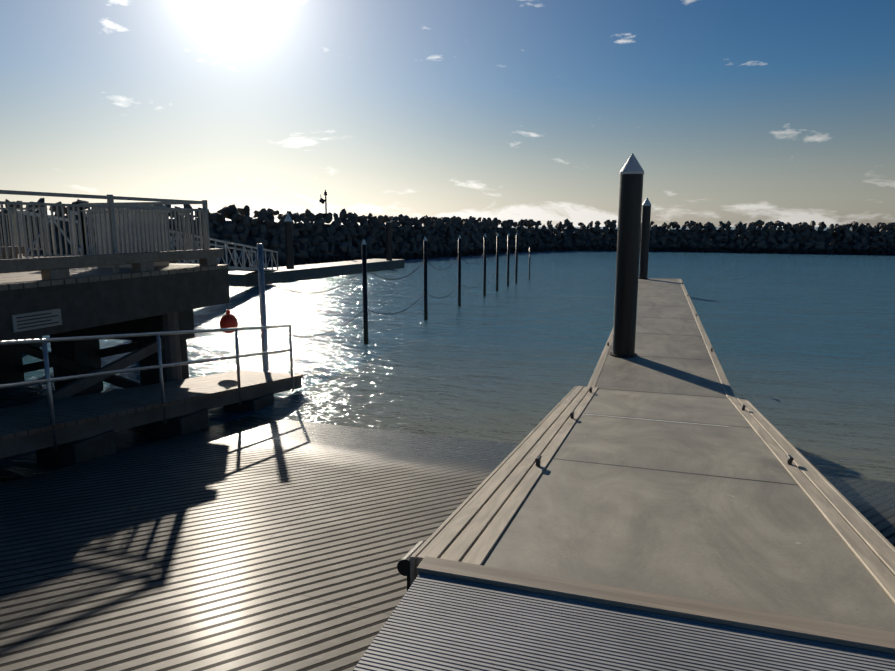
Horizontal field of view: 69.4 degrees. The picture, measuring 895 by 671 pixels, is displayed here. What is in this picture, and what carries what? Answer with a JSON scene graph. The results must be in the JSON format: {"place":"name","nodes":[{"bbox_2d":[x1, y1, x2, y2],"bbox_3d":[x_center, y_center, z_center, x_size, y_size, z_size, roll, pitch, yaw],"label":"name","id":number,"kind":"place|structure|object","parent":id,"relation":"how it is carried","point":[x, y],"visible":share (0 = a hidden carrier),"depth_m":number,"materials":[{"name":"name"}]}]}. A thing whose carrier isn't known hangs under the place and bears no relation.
{"place":"outdoors","nodes":[
{"label":"outdoors","id":0,"kind":"place"},
{"bbox_2d":[0,309,194,395],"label":"pier supports","id":1,"kind":"object","parent":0,"point":[86,352],"visible":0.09,"depth_m":11.70,"materials":[{"name":"brown wood"}]},
{"bbox_2d":[1,338,162,403],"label":"jetty braces","id":2,"kind":"object","parent":1,"relation":"attached to","point":[136,354],"visible":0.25,"depth_m":11.44,"materials":[{"name":"wood"}]},
{"bbox_2d":[0,227,894,484],"bbox_3d":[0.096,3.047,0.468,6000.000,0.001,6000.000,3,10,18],"label":"water surface","id":3,"kind":"object","parent":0,"point":[803,345],"depth_m":17.07,"materials":[{"name":"blue liquid"}]},
{"bbox_2d":[229,260,404,286],"bbox_3d":[-7.948,-4.060,41.284,2.600,0.800,17.117,4,11,24],"label":"pontoon float","id":4,"kind":"object","parent":3,"relation":"on","point":[270,278],"visible":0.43,"depth_m":37.84,"materials":[{"name":"grey concrete"}]},
{"bbox_2d":[18,210,278,270],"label":"railing","id":5,"kind":"object","parent":4,"relation":"on","point":[243,251],"visible":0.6,"depth_m":26.99,"materials":[{"name":"grey metal"}]},
{"bbox_2d":[28,254,257,270],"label":"gangway deck","id":6,"kind":"structure","parent":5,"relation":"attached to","point":[70,255],"depth_m":15.55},
{"bbox_2d":[228,259,403,275],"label":"pontoon deck","id":7,"kind":"structure","parent":4,"relation":"on","point":[319,265],"depth_m":39.75,"materials":[{"name":"grey concrete"}]},
{"bbox_3d":[6.794,-0.559,20.899,1.940,0.796,23.200,3,10,18],"label":"pontoon","id":8,"kind":"object","parent":3,"relation":"on","visible":0},
{"bbox_2d":[610,278,647,357],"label":"pile collars","id":9,"kind":"object","parent":8,"relation":"on","point":[622,356],"visible":0.29,"depth_m":12.66,"materials":[{"name":"black rubber"}]},
{"bbox_2d":[0,0,894,226],"label":"sky","id":10,"kind":"structure","parent":0,"point":[734,111],"materials":[{"name":"blue"}]},
{"bbox_2d":[410,386,894,604],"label":"dock side timbers","id":11,"kind":"object","parent":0,"point":[472,528],"visible":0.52,"depth_m":4.39,"materials":[{"name":"wood"}]},
{"bbox_2d":[535,387,793,465],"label":"mooring cleats","id":12,"kind":"object","parent":11,"relation":"on","point":[790,459],"visible":1,"depth_m":5.58,"materials":[{"name":"grey metal"}]},
{"bbox_2d":[595,278,726,397],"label":"pontoon deck","id":13,"kind":"structure","parent":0,"point":[673,354],"depth_m":12.93,"materials":[{"name":"grey concrete"}]},
{"bbox_2d":[587,278,735,397],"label":"pontoon walers","id":14,"kind":"object","parent":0,"point":[727,388],"visible":0.48,"depth_m":12.48,"materials":[{"name":"wood"}]},
{"bbox_2d":[483,389,894,632],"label":"pontoon deck","id":15,"kind":"object","parent":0,"point":[730,515],"visible":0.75,"depth_m":4.04,"materials":[{"name":"grey concrete"}]},
{"bbox_3d":[-9.138,-2.109,37.847,0.440,3.700,0.440,3,10,18],"label":"pontoon pile","id":16,"kind":"object","parent":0,"visible":0},
{"bbox_2d":[284,221,293,267],"bbox_3d":[-9.138,-5.240,37.317,0.440,2.650,0.440,3,10,18],"label":"piling","id":17,"kind":"object","parent":16,"relation":"on","point":[289,244],"visible":1,"depth_m":37.16,"materials":[{"name":"black wood"}]},
{"bbox_2d":[284,214,292,221],"bbox_3d":[-9.138,-6.768,37.059,0.464,0.450,0.464,3,10,18],"label":"piling cap","id":18,"kind":"object","parent":17,"relation":"on","point":[288,218],"visible":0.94,"depth_m":36.95,"materials":[{"name":"white paint"}]},
{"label":"pontoon pile","id":19,"kind":"object","parent":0,"visible":0},
{"bbox_2d":[386,222,391,259],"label":"piling","id":20,"kind":"object","parent":19,"relation":"on","point":[388,240],"visible":1,"depth_m":46.46,"materials":[{"name":"black wood"}]},
{"label":"seabed","id":21,"kind":"structure","parent":0,"visible":0},
{"bbox_2d":[28,261,175,346],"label":"jetty head beams","id":22,"kind":"structure","parent":21,"relation":"on","point":[40,344],"depth_m":16.61,"materials":[{"name":"concrete"}]},
{"bbox_2d":[18,254,54,257],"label":"jetty head deck","id":23,"kind":"structure","parent":22,"relation":"on","point":[34,256],"depth_m":15.46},
{"bbox_2d":[0,269,229,340],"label":"jetty beams","id":24,"kind":"structure","parent":22,"relation":"on","point":[89,304],"depth_m":9.62,"materials":[{"name":"brown wood"}]},
{"bbox_2d":[11,309,61,332],"bbox_3d":[-5.365,-0.201,8.456,0.018,0.220,0.700,3,10,18],"label":"sign","id":25,"kind":"object","parent":24,"relation":"attached to","point":[53,312],"visible":0.86,"depth_m":8.43,"materials":[{"name":"white metal"}]},
{"bbox_2d":[16,313,58,328],"bbox_3d":[-5.355,-0.201,8.453,0.002,0.150,0.600,3,10,18],"label":"sign lettering","id":26,"kind":"object","parent":25,"relation":"attached to","point":[35,322],"visible":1,"depth_m":8.41},
{"bbox_2d":[0,263,228,290],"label":"jetty deck planks","id":27,"kind":"object","parent":24,"relation":"on","point":[19,280],"visible":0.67,"depth_m":9.67,"materials":[{"name":"grey wood"}]},
{"bbox_2d":[0,190,209,273],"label":"jetty railing","id":28,"kind":"object","parent":27,"relation":"on","point":[110,205],"visible":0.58,"depth_m":10.20,"materials":[{"name":"grey metal"}]},
{"bbox_2d":[0,246,223,279],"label":"deck edge beam","id":29,"kind":"structure","parent":27,"relation":"on","point":[54,268],"depth_m":9.55,"materials":[{"name":"wood"}]},
{"bbox_2d":[90,209,169,268],"bbox_3d":[-5.582,-1.720,11.438,0.900,1.000,0.950,3,10,18],"label":"fence panel","id":30,"kind":"object","parent":27,"relation":"on","point":[157,264],"visible":0.52,"depth_m":11.09,"materials":[{"name":"grey metal"}]},
{"bbox_2d":[159,312,181,381],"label":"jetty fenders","id":31,"kind":"object","parent":21,"relation":"on","point":[171,353],"depth_m":11.05,"materials":[{"name":"black rubber"}]},
{"bbox_3d":[-4.313,-0.875,12.442,0.015,0.804,0.214,3,10,18],"label":"buoy rope","id":32,"kind":"object","parent":31,"relation":"attached to","visible":0},
{"bbox_2d":[220,310,237,333],"bbox_3d":[-4.282,-0.267,12.640,0.340,0.466,0.340,3,10,18],"label":"buoy","id":33,"kind":"object","parent":32,"relation":"hanging from","point":[228,319],"visible":0.83,"depth_m":12.53,"materials":[{"name":"red plastic"}]},
{"bbox_2d":[257,244,268,371],"bbox_3d":[-3.824,0.956,13.635,0.120,5.730,0.120,3,10,18],"label":"marker post","id":34,"kind":"object","parent":21,"relation":"on","point":[260,258],"visible":0.34,"depth_m":13.32,"materials":[{"name":"metal"}]},
{"bbox_2d":[362,235,530,344],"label":"mooring posts","id":35,"kind":"object","parent":21,"relation":"on","point":[364,282],"visible":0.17,"depth_m":24.76,"materials":[{"name":"brown wood"}]},
{"bbox_2d":[265,247,516,337],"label":"ropes","id":36,"kind":"object","parent":35,"relation":"attached to","point":[384,278],"visible":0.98,"depth_m":17.54,"materials":[{"name":"grey fabric"}]},
{"bbox_2d":[362,233,517,243],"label":"post caps","id":37,"kind":"object","parent":35,"relation":"on","point":[425,239],"visible":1,"depth_m":22.89,"materials":[{"name":"plastic"}]},
{"bbox_2d":[0,198,894,267],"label":"breakwater rocks","id":38,"kind":"object","parent":21,"relation":"on","point":[441,226],"visible":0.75,"depth_m":70.98,"materials":[{"name":"grey stone"}]},
{"bbox_2d":[319,190,330,217],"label":"navigation marker","id":39,"kind":"object","parent":38,"relation":"on","point":[321,200],"visible":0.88,"depth_m":59.69,"materials":[{"name":"grey metal"}]},
{"bbox_2d":[0,416,894,670],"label":"boat ramp","id":40,"kind":"structure","parent":21,"relation":"on","point":[250,543],"depth_m":5.30,"materials":[{"name":"concrete"}]},
{"bbox_2d":[36,393,273,468],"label":"walk blocks","id":41,"kind":"structure","parent":40,"relation":"on","point":[82,450],"depth_m":7.99,"materials":[{"name":"grey concrete"}]},
{"bbox_2d":[0,378,300,458],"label":"walk bearers","id":42,"kind":"object","parent":41,"relation":"on","point":[24,444],"visible":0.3,"depth_m":8.27,"materials":[{"name":"brown wood"}]},
{"bbox_2d":[0,370,302,440],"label":"walk planks","id":43,"kind":"object","parent":42,"relation":"on","point":[23,420],"visible":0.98,"depth_m":8.78,"materials":[{"name":"grey concrete"}]},
{"bbox_2d":[0,325,293,449],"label":"handrail","id":44,"kind":"object","parent":43,"relation":"on","point":[47,380],"visible":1,"depth_m":8.33,"materials":[{"name":"silver metal"}]},
{"bbox_3d":[0.226,2.242,0.077,2.320,0.912,5.600,3,10,18],"label":"flap frame","id":45,"kind":"object","parent":40,"relation":"on","visible":0},
{"bbox_2d":[353,572,894,670],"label":"gangway ramp","id":46,"kind":"structure","parent":45,"relation":"on","point":[437,623],"depth_m":2.65,"materials":[{"name":"grey metal"}]},
{"bbox_3d":[2.121,1.326,6.495,2.435,1.283,7.300,3,10,18],"label":"pontoon","id":47,"kind":"object","parent":40,"relation":"on","visible":0},
{"bbox_2d":[397,541,424,590],"bbox_3d":[-0.167,1.316,3.520,0.114,0.345,0.291,3,10,18],"label":"pontoon roller","id":48,"kind":"object","parent":47,"relation":"attached to","point":[403,566],"visible":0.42,"depth_m":3.38,"materials":[{"name":"black rubber"}]},
{"bbox_2d":[417,556,894,653],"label":"flap hinge board","id":49,"kind":"object","parent":47,"relation":"attached to","point":[842,634],"visible":0.52,"depth_m":2.87,"materials":[{"name":"grey metal"}]},
{"bbox_2d":[586,414,728,426],"bbox_3d":[2.417,0.991,7.567,1.620,0.005,0.040,3,10,18],"label":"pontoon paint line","id":50,"kind":"object","parent":47,"relation":"on","point":[657,420],"visible":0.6,"depth_m":7.55,"materials":[{"name":"white paint"}]},
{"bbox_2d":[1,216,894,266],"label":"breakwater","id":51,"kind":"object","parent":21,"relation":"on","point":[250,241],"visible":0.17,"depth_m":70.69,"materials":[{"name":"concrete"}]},
{"bbox_2d":[612,295,636,355],"bbox_3d":[3.502,1.551,13.060,0.430,4.750,0.430,3,10,18],"label":"pile","id":52,"kind":"object","parent":21,"relation":"on","point":[624,326],"visible":0.15,"depth_m":12.60,"materials":[{"name":"brown wood"}]},
{"bbox_2d":[615,174,643,295],"bbox_3d":[3.502,-1.925,12.472,0.430,2.300,0.430,3,10,18],"label":"piling","id":53,"kind":"object","parent":52,"relation":"on","point":[629,229],"visible":1,"depth_m":12.31,"materials":[{"name":"black wood"}]},
{"bbox_2d":[619,153,643,174],"bbox_3d":[3.502,-3.251,12.248,0.454,0.390,0.454,3,10,18],"label":"pile cap","id":54,"kind":"object","parent":53,"relation":"on","point":[632,165],"visible":0.9,"depth_m":12.12,"materials":[{"name":"white paint"}]},
{"bbox_2d":[639,254,648,277],"bbox_3d":[9.554,-1.611,31.752,0.400,4.750,0.400,3,10,18],"label":"pile","id":55,"kind":"object","parent":21,"relation":"on","point":[643,268],"visible":0.17,"depth_m":31.30,"materials":[{"name":"brown wood"}]},
{"bbox_2d":[640,206,650,253],"bbox_3d":[9.554,-5.086,31.164,0.400,2.300,0.400,3,10,18],"label":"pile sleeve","id":56,"kind":"object","parent":55,"relation":"on","point":[645,229],"visible":1,"depth_m":31.01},
{"bbox_2d":[642,198,650,205],"bbox_3d":[9.554,-6.413,30.939,0.424,0.390,0.424,3,10,18],"label":"pile cap","id":57,"kind":"object","parent":56,"relation":"on","point":[646,202],"visible":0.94,"depth_m":30.82,"materials":[{"name":"white paint"}]}
]}

